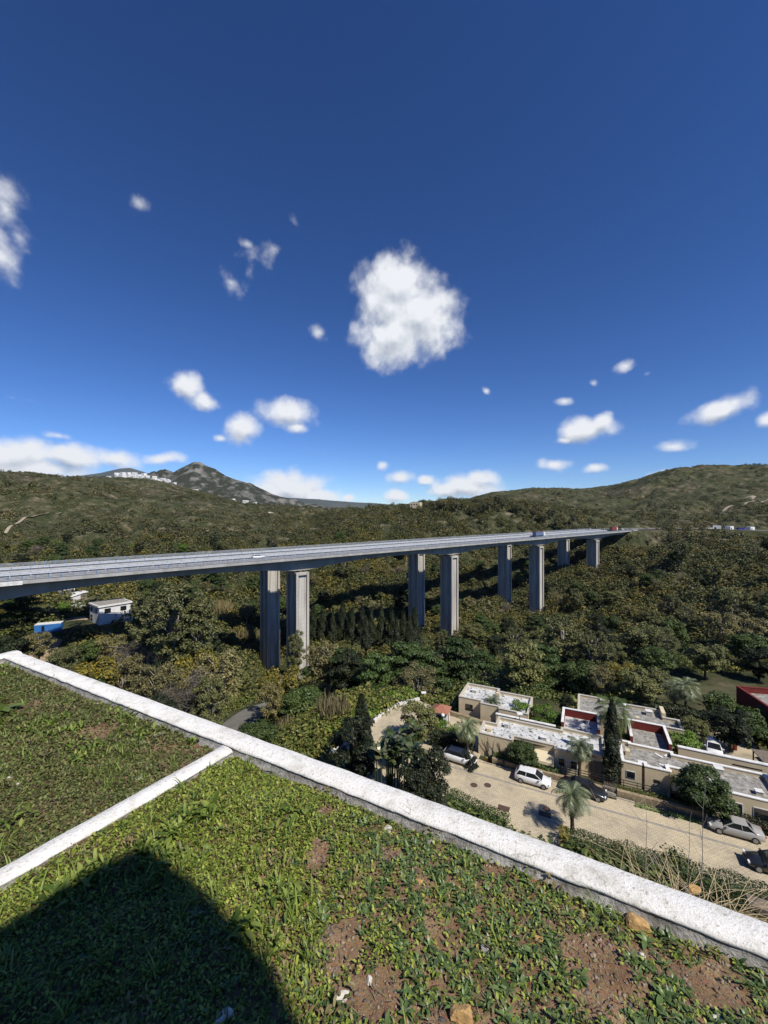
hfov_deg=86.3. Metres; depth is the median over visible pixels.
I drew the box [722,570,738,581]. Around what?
autumn tree
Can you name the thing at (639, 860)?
hedge
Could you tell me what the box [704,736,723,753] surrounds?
parked car
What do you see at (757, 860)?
parked car
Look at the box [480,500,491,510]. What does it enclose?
autumn tree
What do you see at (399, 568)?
bare tree
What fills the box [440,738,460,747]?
dark tree
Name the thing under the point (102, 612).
house
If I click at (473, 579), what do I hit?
olive tree
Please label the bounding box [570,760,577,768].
window
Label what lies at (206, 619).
eucalyptus tree
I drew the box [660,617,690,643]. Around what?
oak tree
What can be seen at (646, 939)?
weed
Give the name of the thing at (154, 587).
dark tree
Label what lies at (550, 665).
pine tree
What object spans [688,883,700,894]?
rock
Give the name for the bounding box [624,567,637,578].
dark tree
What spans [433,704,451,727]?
kiosk
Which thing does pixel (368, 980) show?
rock
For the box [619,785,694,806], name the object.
hedge
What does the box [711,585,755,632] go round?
eucalyptus tree
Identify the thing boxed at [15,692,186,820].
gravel
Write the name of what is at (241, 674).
olive tree
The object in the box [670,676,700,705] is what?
palm tree
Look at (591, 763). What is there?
door
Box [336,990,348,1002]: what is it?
rock
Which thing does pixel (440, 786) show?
dark tree
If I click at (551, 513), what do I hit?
eucalyptus tree
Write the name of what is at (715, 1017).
rock
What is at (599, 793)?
parked car
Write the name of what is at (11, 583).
kerb block
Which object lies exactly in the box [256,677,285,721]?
autumn tree
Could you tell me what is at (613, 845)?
shrub
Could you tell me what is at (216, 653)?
eucalyptus tree
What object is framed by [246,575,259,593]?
oak tree
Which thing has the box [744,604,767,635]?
dark tree
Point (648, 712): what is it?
roof box
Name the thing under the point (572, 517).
eucalyptus tree
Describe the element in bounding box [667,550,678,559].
oak tree
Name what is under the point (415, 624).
cypress tree
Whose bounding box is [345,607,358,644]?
cypress tree
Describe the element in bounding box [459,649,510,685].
pine tree
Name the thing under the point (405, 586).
pine tree
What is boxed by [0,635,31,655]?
dark tree
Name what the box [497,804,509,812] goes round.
drain cover
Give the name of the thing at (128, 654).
bare tree
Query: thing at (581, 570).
olive tree
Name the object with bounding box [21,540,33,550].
oak tree
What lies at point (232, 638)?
oak tree
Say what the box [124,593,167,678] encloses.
eucalyptus tree
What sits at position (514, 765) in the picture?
stone wall
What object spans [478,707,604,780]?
house
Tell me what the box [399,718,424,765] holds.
banana plant
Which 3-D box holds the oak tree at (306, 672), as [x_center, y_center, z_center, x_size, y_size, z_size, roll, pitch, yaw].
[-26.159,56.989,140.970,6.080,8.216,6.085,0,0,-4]
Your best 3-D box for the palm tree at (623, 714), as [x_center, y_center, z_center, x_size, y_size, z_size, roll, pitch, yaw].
[30.938,29.364,55.339,5.076,8.335,5.614,0,0,0]
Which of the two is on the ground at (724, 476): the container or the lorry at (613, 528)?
the container
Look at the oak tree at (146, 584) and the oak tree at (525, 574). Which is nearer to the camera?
the oak tree at (146, 584)
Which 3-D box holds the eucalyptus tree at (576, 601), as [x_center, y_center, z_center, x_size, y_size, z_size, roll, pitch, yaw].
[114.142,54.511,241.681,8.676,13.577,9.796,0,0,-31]
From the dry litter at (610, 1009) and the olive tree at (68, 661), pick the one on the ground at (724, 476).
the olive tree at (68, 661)
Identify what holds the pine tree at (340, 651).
on the ground at (724, 476)
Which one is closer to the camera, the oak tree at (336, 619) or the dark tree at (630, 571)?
the oak tree at (336, 619)
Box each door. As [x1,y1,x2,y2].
[589,761,592,776]
[593,760,602,779]
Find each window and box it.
[465,704,472,710]
[558,757,564,765]
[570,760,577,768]
[626,770,635,778]
[725,802,742,813]
[753,806,767,821]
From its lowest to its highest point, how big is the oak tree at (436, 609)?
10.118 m
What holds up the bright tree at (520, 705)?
on the ground at (724, 476)
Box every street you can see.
[335,701,767,893]
[668,711,761,761]
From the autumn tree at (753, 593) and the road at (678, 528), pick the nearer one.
the autumn tree at (753, 593)
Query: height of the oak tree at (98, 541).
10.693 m
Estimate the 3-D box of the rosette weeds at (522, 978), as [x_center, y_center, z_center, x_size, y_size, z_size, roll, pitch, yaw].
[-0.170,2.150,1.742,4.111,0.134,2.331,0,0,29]
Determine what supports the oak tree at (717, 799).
on the ground at (724, 476)
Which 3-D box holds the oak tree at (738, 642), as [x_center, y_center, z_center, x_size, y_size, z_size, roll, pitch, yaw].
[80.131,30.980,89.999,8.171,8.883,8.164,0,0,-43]
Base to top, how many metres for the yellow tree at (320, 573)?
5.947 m
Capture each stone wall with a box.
[450,710,483,724]
[492,757,602,788]
[617,788,704,819]
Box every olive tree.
[0,540,10,547]
[45,644,83,670]
[132,590,146,599]
[185,545,197,554]
[205,715,218,722]
[217,540,228,551]
[233,665,249,678]
[248,668,260,681]
[296,537,304,544]
[332,605,340,617]
[349,565,359,572]
[374,589,383,598]
[400,699,439,741]
[416,635,428,651]
[464,623,485,643]
[468,577,475,586]
[499,639,547,694]
[528,631,537,639]
[534,638,548,653]
[535,628,547,638]
[574,550,585,558]
[576,567,586,574]
[602,590,623,605]
[606,642,627,660]
[617,667,664,702]
[619,624,663,659]
[638,623,680,649]
[639,608,659,622]
[640,665,673,700]
[649,616,672,629]
[679,714,710,745]
[681,643,729,679]
[706,635,743,655]
[753,705,767,723]
[759,569,767,583]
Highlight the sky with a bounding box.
[0,0,767,504]
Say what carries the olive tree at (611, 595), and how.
on the ground at (724, 476)
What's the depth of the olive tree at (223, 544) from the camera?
270.10 m
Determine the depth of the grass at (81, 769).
3.54 m
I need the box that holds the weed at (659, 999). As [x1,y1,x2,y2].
[651,982,673,1005]
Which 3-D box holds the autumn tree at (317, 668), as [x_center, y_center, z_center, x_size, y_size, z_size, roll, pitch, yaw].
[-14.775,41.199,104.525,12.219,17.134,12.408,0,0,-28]
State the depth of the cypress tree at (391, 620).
153.82 m
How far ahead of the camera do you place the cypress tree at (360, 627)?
156.94 m
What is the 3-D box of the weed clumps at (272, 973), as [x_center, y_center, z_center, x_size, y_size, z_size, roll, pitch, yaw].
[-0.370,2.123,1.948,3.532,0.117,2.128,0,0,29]
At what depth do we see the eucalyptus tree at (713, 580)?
214.74 m
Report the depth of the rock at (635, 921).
2.14 m
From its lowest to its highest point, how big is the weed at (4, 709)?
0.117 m
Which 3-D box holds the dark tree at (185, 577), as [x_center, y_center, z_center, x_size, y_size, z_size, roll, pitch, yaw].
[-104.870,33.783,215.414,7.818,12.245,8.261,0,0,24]
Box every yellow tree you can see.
[71,656,120,686]
[174,647,224,716]
[263,665,300,714]
[317,571,325,576]
[602,661,636,692]
[637,552,645,557]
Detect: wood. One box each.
[0,463,767,614]
[0,528,475,700]
[279,496,767,651]
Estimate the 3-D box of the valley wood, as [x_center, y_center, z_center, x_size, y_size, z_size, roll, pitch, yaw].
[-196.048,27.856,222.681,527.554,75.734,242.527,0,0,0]
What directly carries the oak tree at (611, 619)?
on the ground at (724, 476)
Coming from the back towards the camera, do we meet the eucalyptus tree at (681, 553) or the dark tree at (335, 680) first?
the eucalyptus tree at (681, 553)
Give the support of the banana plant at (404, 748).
on the ground at (724, 476)
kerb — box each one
[484,762,705,821]
[571,837,767,898]
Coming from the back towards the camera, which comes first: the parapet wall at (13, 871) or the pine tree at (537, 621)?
the pine tree at (537, 621)
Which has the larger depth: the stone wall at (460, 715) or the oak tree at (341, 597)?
the oak tree at (341, 597)
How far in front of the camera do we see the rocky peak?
2002.43 m
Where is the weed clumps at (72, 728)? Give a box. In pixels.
[0,661,199,828]
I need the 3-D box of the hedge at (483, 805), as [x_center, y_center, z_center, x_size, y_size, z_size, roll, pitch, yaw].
[10.020,32.345,44.649,7.218,1.452,2.274,0,0,37]
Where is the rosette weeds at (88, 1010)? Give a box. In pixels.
[0,756,386,1023]
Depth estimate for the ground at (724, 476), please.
416.62 m
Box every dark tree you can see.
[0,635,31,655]
[11,554,29,565]
[62,534,73,542]
[107,644,145,687]
[123,633,138,645]
[133,542,143,553]
[150,583,163,592]
[150,693,187,712]
[151,641,171,665]
[176,575,191,580]
[204,634,220,652]
[209,536,218,546]
[212,544,223,552]
[317,591,331,604]
[325,611,335,622]
[326,716,375,778]
[328,647,367,692]
[331,678,340,693]
[394,595,407,608]
[396,764,435,801]
[408,745,451,806]
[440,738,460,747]
[464,752,478,772]
[485,635,501,655]
[499,621,515,634]
[501,617,514,629]
[544,581,551,592]
[559,693,574,711]
[584,613,606,632]
[594,624,618,647]
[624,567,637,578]
[676,639,684,650]
[700,705,753,751]
[706,598,725,623]
[739,647,767,681]
[742,613,767,642]
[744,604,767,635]
[761,538,767,549]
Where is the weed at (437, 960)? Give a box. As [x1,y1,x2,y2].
[432,947,452,972]
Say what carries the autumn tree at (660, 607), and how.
on the ground at (724, 476)
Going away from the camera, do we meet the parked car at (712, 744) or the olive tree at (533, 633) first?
the parked car at (712, 744)
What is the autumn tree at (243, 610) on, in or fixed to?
on the ground at (724, 476)
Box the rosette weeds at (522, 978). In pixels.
[2,762,767,1023]
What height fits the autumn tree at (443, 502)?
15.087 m
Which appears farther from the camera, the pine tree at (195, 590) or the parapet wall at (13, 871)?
the pine tree at (195, 590)
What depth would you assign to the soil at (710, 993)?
2.03 m
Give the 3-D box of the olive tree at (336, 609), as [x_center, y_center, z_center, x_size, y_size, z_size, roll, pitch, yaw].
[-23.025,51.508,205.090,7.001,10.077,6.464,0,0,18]
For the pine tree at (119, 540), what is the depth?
316.33 m
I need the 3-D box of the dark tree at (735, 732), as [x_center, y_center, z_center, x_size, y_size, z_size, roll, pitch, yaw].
[47.575,30.422,56.416,5.432,6.478,5.548,0,0,8]
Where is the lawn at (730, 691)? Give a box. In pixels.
[687,686,735,705]
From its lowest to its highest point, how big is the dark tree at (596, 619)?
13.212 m
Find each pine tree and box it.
[0,594,45,626]
[51,542,70,555]
[86,676,105,682]
[114,538,125,543]
[119,644,160,673]
[178,581,203,598]
[209,576,232,591]
[309,604,326,618]
[325,647,363,690]
[348,651,405,693]
[383,641,443,686]
[398,583,407,597]
[423,655,455,699]
[428,564,439,573]
[435,636,486,690]
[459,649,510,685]
[468,614,492,630]
[474,560,486,575]
[510,642,574,693]
[525,614,547,629]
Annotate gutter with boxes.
[451,766,753,850]
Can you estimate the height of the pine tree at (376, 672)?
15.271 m
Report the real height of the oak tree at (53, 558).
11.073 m
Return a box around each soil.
[0,669,767,1023]
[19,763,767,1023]
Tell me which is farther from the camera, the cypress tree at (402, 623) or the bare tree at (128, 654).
the cypress tree at (402, 623)
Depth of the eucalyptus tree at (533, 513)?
409.41 m
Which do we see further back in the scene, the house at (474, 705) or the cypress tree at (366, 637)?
the cypress tree at (366, 637)
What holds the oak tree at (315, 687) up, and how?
on the ground at (724, 476)
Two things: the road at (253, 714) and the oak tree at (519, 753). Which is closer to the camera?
the oak tree at (519, 753)
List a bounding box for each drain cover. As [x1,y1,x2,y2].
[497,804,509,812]
[538,810,550,818]
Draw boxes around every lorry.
[532,531,544,536]
[609,527,617,530]
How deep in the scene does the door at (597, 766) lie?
50.69 m
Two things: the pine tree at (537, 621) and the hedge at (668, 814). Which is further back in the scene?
the pine tree at (537, 621)
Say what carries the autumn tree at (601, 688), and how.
on the ground at (724, 476)
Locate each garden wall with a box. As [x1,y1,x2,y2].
[496,712,555,727]
[677,745,767,774]
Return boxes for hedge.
[324,686,417,733]
[428,727,475,754]
[443,788,510,825]
[493,752,558,773]
[565,826,767,916]
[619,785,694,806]
[631,698,762,741]
[634,801,701,823]
[734,810,767,834]
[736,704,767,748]
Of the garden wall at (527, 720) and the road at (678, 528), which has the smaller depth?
the garden wall at (527, 720)
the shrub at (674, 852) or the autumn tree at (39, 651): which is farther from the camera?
the autumn tree at (39, 651)
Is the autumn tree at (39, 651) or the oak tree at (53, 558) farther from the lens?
the oak tree at (53, 558)
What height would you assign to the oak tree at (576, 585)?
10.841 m
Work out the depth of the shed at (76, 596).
159.16 m
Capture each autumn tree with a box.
[0,537,11,542]
[23,631,56,659]
[94,634,127,659]
[100,650,148,693]
[130,661,184,699]
[191,648,243,701]
[199,581,209,590]
[237,603,253,623]
[252,534,262,544]
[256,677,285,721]
[301,638,347,696]
[309,573,318,585]
[354,595,363,607]
[392,660,440,701]
[437,498,447,509]
[452,500,460,507]
[462,596,474,605]
[478,670,510,691]
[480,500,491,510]
[484,497,492,508]
[515,503,524,511]
[516,575,527,589]
[537,511,546,523]
[552,594,568,608]
[586,572,596,577]
[586,665,618,694]
[623,604,637,615]
[650,579,663,590]
[656,600,670,613]
[701,611,741,656]
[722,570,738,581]
[723,611,767,652]
[748,590,763,602]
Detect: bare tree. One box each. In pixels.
[28,544,44,554]
[104,640,167,693]
[145,666,224,711]
[391,565,403,572]
[498,603,511,612]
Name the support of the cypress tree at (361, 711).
on the ground at (724, 476)
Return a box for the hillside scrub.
[0,464,767,623]
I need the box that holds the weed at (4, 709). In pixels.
[0,703,26,715]
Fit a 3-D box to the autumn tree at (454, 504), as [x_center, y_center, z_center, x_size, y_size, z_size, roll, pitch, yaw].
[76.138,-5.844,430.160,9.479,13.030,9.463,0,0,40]
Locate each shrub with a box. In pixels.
[435,718,450,730]
[444,723,459,733]
[558,824,569,847]
[563,790,767,921]
[609,842,631,860]
[659,843,701,883]
[701,719,717,732]
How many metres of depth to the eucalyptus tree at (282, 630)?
176.83 m
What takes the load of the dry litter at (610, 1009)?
on the soil at (710, 993)
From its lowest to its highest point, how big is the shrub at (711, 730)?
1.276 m
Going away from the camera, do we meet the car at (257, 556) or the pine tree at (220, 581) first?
the car at (257, 556)
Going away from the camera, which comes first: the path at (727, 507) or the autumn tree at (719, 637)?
the autumn tree at (719, 637)
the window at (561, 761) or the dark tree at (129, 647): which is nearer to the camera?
the window at (561, 761)
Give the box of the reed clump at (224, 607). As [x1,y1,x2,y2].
[211,599,232,614]
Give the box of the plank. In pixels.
[746,894,767,915]
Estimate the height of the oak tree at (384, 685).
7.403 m
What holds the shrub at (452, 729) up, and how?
on the street at (525, 805)
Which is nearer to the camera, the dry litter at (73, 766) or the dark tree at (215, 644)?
the dry litter at (73, 766)
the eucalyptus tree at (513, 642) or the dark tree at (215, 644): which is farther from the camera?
the dark tree at (215, 644)
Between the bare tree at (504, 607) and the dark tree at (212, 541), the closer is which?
the bare tree at (504, 607)
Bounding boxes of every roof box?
[540,734,546,740]
[645,709,652,715]
[713,764,724,774]
[753,787,763,796]
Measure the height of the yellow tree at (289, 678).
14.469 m
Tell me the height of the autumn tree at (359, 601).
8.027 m
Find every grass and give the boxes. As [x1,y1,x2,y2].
[0,662,195,864]
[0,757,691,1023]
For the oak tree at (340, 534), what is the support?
on the ground at (724, 476)
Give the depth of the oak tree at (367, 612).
208.24 m
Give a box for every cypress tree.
[309,605,320,640]
[316,605,328,643]
[328,609,337,643]
[336,601,347,640]
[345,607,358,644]
[349,692,374,761]
[354,606,364,646]
[360,616,370,651]
[368,608,376,644]
[375,604,386,645]
[384,609,395,647]
[390,617,401,654]
[399,611,406,640]
[404,614,416,649]
[406,606,422,645]
[601,698,623,782]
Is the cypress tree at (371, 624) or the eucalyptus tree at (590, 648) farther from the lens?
the cypress tree at (371, 624)
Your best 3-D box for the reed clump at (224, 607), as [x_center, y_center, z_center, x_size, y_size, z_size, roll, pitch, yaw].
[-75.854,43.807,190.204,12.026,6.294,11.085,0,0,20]
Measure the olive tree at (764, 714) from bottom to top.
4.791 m
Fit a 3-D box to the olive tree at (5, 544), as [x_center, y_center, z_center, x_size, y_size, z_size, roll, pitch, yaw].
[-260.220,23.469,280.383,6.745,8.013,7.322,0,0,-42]
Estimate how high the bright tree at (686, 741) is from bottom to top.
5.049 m
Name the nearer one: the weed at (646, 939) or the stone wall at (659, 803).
the weed at (646, 939)
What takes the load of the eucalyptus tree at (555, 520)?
on the ground at (724, 476)
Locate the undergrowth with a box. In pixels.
[0,536,767,890]
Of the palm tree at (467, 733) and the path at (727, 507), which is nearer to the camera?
the palm tree at (467, 733)
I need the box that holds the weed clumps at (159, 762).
[0,676,166,846]
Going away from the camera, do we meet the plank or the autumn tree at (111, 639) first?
the plank
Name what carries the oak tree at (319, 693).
on the ground at (724, 476)
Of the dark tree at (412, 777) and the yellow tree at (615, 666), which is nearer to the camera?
the dark tree at (412, 777)
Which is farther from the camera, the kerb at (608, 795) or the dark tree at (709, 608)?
the dark tree at (709, 608)
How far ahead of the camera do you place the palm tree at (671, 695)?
67.58 m
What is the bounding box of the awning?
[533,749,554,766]
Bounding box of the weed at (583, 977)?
[570,968,591,990]
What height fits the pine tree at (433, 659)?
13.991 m
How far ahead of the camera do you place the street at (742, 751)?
56.47 m
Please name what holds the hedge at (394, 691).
on the ground at (724, 476)
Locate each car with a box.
[251,554,264,558]
[444,744,477,768]
[514,764,551,789]
[562,775,607,802]
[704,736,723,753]
[705,814,766,844]
[742,848,767,873]
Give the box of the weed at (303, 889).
[290,881,313,901]
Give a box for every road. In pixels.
[223,701,272,732]
[603,528,767,530]
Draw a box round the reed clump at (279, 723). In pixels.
[273,713,296,732]
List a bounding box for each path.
[4,512,61,532]
[29,616,88,661]
[722,499,767,511]
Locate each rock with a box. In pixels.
[214,1006,233,1023]
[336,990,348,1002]
[366,975,371,985]
[384,825,391,832]
[449,1003,472,1023]
[481,944,488,953]
[534,935,543,942]
[625,912,650,935]
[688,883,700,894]
[713,1014,728,1023]
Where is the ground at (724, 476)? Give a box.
[0,464,767,922]
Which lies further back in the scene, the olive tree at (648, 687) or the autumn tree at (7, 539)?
the autumn tree at (7, 539)
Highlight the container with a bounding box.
[34,621,63,632]
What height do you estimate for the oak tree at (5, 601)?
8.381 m
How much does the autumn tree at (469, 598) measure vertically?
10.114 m
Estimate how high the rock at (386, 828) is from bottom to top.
0.042 m
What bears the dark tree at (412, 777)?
on the ground at (724, 476)
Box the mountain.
[81,468,388,507]
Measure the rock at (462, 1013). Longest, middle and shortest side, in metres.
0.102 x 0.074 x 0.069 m
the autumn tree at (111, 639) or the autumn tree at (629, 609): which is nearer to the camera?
the autumn tree at (111, 639)
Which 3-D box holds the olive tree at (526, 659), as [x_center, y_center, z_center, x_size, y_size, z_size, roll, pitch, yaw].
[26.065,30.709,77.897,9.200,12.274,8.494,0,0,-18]
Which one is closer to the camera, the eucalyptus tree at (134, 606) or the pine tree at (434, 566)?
the eucalyptus tree at (134, 606)
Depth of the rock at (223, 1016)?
1.74 m
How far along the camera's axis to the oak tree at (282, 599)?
208.37 m
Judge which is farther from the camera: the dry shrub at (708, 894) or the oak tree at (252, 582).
the oak tree at (252, 582)
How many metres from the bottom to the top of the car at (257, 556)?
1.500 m
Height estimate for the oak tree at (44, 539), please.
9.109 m
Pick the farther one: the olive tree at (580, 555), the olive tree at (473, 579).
the olive tree at (580, 555)
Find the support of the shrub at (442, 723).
on the street at (525, 805)
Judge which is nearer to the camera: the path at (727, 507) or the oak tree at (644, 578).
the oak tree at (644, 578)
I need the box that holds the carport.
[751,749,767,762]
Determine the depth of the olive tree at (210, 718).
56.29 m
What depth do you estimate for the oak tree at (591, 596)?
247.33 m
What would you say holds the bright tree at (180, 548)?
on the ground at (724, 476)
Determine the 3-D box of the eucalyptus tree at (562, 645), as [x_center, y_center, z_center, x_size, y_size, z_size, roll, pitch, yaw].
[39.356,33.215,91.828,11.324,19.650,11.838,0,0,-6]
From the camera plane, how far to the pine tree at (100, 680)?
59.94 m
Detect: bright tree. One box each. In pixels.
[53,602,71,613]
[177,543,186,552]
[510,698,533,718]
[529,702,560,725]
[609,729,628,741]
[663,729,703,754]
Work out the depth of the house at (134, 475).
882.99 m
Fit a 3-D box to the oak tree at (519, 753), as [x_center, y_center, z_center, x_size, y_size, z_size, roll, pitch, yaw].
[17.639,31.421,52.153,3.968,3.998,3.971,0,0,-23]
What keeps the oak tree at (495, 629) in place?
on the ground at (724, 476)
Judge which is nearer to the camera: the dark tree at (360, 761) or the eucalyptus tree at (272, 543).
the dark tree at (360, 761)
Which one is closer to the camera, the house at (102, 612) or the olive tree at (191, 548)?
the house at (102, 612)
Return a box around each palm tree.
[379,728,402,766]
[453,716,480,750]
[484,694,501,705]
[550,779,591,834]
[566,736,593,776]
[593,694,632,748]
[660,679,685,702]
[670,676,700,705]
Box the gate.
[603,781,616,793]
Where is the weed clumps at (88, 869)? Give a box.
[37,790,309,1023]
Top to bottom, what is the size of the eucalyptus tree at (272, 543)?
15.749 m
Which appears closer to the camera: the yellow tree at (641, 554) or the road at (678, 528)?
the yellow tree at (641, 554)
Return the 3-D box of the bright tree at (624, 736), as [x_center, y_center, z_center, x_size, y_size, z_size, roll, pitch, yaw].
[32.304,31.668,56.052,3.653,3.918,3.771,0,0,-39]
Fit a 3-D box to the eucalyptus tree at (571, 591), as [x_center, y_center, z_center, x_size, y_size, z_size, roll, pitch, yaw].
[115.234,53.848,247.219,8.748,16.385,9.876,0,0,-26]
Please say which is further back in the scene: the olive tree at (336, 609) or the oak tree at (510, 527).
the oak tree at (510, 527)
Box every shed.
[63,593,81,602]
[73,590,87,597]
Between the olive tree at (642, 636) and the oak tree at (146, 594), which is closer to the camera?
the olive tree at (642, 636)
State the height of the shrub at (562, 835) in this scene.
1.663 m
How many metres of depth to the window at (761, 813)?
42.71 m
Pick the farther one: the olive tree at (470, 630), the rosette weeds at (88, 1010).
the olive tree at (470, 630)
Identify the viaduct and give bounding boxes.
[0,528,606,669]
[0,529,637,679]
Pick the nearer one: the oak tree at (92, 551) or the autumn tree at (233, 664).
the autumn tree at (233, 664)
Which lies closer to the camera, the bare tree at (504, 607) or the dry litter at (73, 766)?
the dry litter at (73, 766)
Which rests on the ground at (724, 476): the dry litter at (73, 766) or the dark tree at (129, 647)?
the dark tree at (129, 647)
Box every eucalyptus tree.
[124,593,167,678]
[133,581,214,698]
[177,596,222,665]
[189,674,232,725]
[207,651,228,709]
[267,536,279,549]
[280,613,285,632]
[280,619,285,653]
[287,630,305,667]
[337,561,353,582]
[434,630,448,656]
[467,505,474,517]
[493,494,501,505]
[498,640,528,665]
[499,499,506,505]
[499,626,530,651]
[529,508,536,516]
[537,616,584,677]
[547,507,555,516]
[552,517,561,525]
[567,588,582,608]
[570,513,575,520]
[570,592,584,610]
[573,627,615,693]
[586,518,592,525]
[599,644,624,667]
[621,626,653,662]
[652,633,678,653]
[662,594,682,614]
[666,533,675,542]
[668,541,695,568]
[673,606,700,641]
[701,563,726,587]
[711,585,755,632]
[757,602,767,633]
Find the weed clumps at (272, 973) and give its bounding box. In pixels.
[21,785,730,1023]
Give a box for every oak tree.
[2,598,15,603]
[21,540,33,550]
[37,536,50,546]
[44,555,65,563]
[76,639,107,662]
[83,545,102,557]
[91,538,103,545]
[136,579,155,595]
[143,590,159,601]
[203,573,221,583]
[222,632,240,648]
[231,623,255,640]
[237,718,279,742]
[245,602,257,616]
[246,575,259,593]
[276,688,317,723]
[280,596,285,608]
[287,685,315,714]
[299,666,313,679]
[305,686,321,703]
[308,684,325,700]
[327,617,337,628]
[333,531,345,540]
[336,593,347,602]
[357,606,369,615]
[376,683,398,692]
[412,685,444,703]
[428,604,439,615]
[486,622,501,634]
[497,682,522,694]
[504,739,538,766]
[505,524,514,531]
[513,571,528,582]
[522,560,528,569]
[534,659,556,691]
[554,525,563,530]
[554,659,608,696]
[570,582,584,592]
[585,591,598,605]
[602,615,622,630]
[636,645,678,672]
[639,573,656,588]
[648,569,665,581]
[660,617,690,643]
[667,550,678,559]
[670,762,739,817]
[702,690,737,713]
[709,587,731,597]
[725,633,767,662]
[757,592,767,605]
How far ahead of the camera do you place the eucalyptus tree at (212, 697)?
63.04 m
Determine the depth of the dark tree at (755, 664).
82.82 m
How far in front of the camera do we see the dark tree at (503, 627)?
199.51 m
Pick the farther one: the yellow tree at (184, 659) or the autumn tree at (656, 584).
the autumn tree at (656, 584)
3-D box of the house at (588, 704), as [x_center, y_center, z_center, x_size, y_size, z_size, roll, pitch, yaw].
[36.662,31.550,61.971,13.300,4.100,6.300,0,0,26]
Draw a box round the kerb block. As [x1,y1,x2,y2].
[0,581,22,586]
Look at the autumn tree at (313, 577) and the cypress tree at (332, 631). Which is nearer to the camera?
the cypress tree at (332, 631)
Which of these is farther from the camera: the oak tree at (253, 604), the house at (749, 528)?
the house at (749, 528)
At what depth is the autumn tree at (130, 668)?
77.47 m
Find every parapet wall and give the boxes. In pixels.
[0,650,21,663]
[0,745,233,891]
[2,650,767,973]
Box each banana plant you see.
[364,726,401,787]
[385,733,424,788]
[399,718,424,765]
[402,741,433,783]
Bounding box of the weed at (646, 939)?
[635,930,654,950]
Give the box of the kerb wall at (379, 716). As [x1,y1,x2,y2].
[319,697,419,759]
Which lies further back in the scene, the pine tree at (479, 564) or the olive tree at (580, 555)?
the olive tree at (580, 555)
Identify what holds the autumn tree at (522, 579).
on the ground at (724, 476)
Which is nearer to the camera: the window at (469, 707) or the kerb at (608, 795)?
the kerb at (608, 795)
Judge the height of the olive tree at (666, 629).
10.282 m
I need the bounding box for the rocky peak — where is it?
[147,462,334,509]
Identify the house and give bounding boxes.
[88,598,132,624]
[117,472,126,477]
[129,472,137,477]
[410,502,421,507]
[458,683,532,722]
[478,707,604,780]
[577,694,684,748]
[619,718,767,830]
[736,685,767,727]
[745,527,754,529]
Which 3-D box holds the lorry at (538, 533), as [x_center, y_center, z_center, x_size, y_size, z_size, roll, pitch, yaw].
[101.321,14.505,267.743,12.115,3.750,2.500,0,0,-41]
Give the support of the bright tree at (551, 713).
on the ground at (724, 476)
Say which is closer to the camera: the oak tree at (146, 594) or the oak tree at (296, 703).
the oak tree at (296, 703)
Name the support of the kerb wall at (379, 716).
on the ground at (724, 476)
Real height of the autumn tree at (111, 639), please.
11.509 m
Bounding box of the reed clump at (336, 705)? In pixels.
[316,693,351,721]
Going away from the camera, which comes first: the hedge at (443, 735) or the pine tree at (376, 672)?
the hedge at (443, 735)
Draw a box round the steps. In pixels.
[603,785,616,799]
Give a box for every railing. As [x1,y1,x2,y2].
[560,765,607,783]
[609,776,665,795]
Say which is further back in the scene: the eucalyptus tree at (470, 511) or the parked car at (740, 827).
the eucalyptus tree at (470, 511)
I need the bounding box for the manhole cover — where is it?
[543,806,550,811]
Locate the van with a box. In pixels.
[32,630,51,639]
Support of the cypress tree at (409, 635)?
on the ground at (724, 476)
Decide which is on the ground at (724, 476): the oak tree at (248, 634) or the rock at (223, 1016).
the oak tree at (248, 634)
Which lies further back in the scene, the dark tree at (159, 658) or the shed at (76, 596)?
the shed at (76, 596)
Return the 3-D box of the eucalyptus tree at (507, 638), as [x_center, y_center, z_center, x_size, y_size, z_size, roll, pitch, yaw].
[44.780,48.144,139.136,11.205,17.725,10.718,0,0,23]
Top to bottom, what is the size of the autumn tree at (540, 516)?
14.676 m
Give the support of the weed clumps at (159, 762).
on the soil at (710, 993)
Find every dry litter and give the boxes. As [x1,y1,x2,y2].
[0,668,206,857]
[0,763,767,1023]
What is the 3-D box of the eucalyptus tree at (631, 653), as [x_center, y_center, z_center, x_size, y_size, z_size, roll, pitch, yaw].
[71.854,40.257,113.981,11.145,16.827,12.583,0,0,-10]
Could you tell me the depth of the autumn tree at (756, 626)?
97.64 m

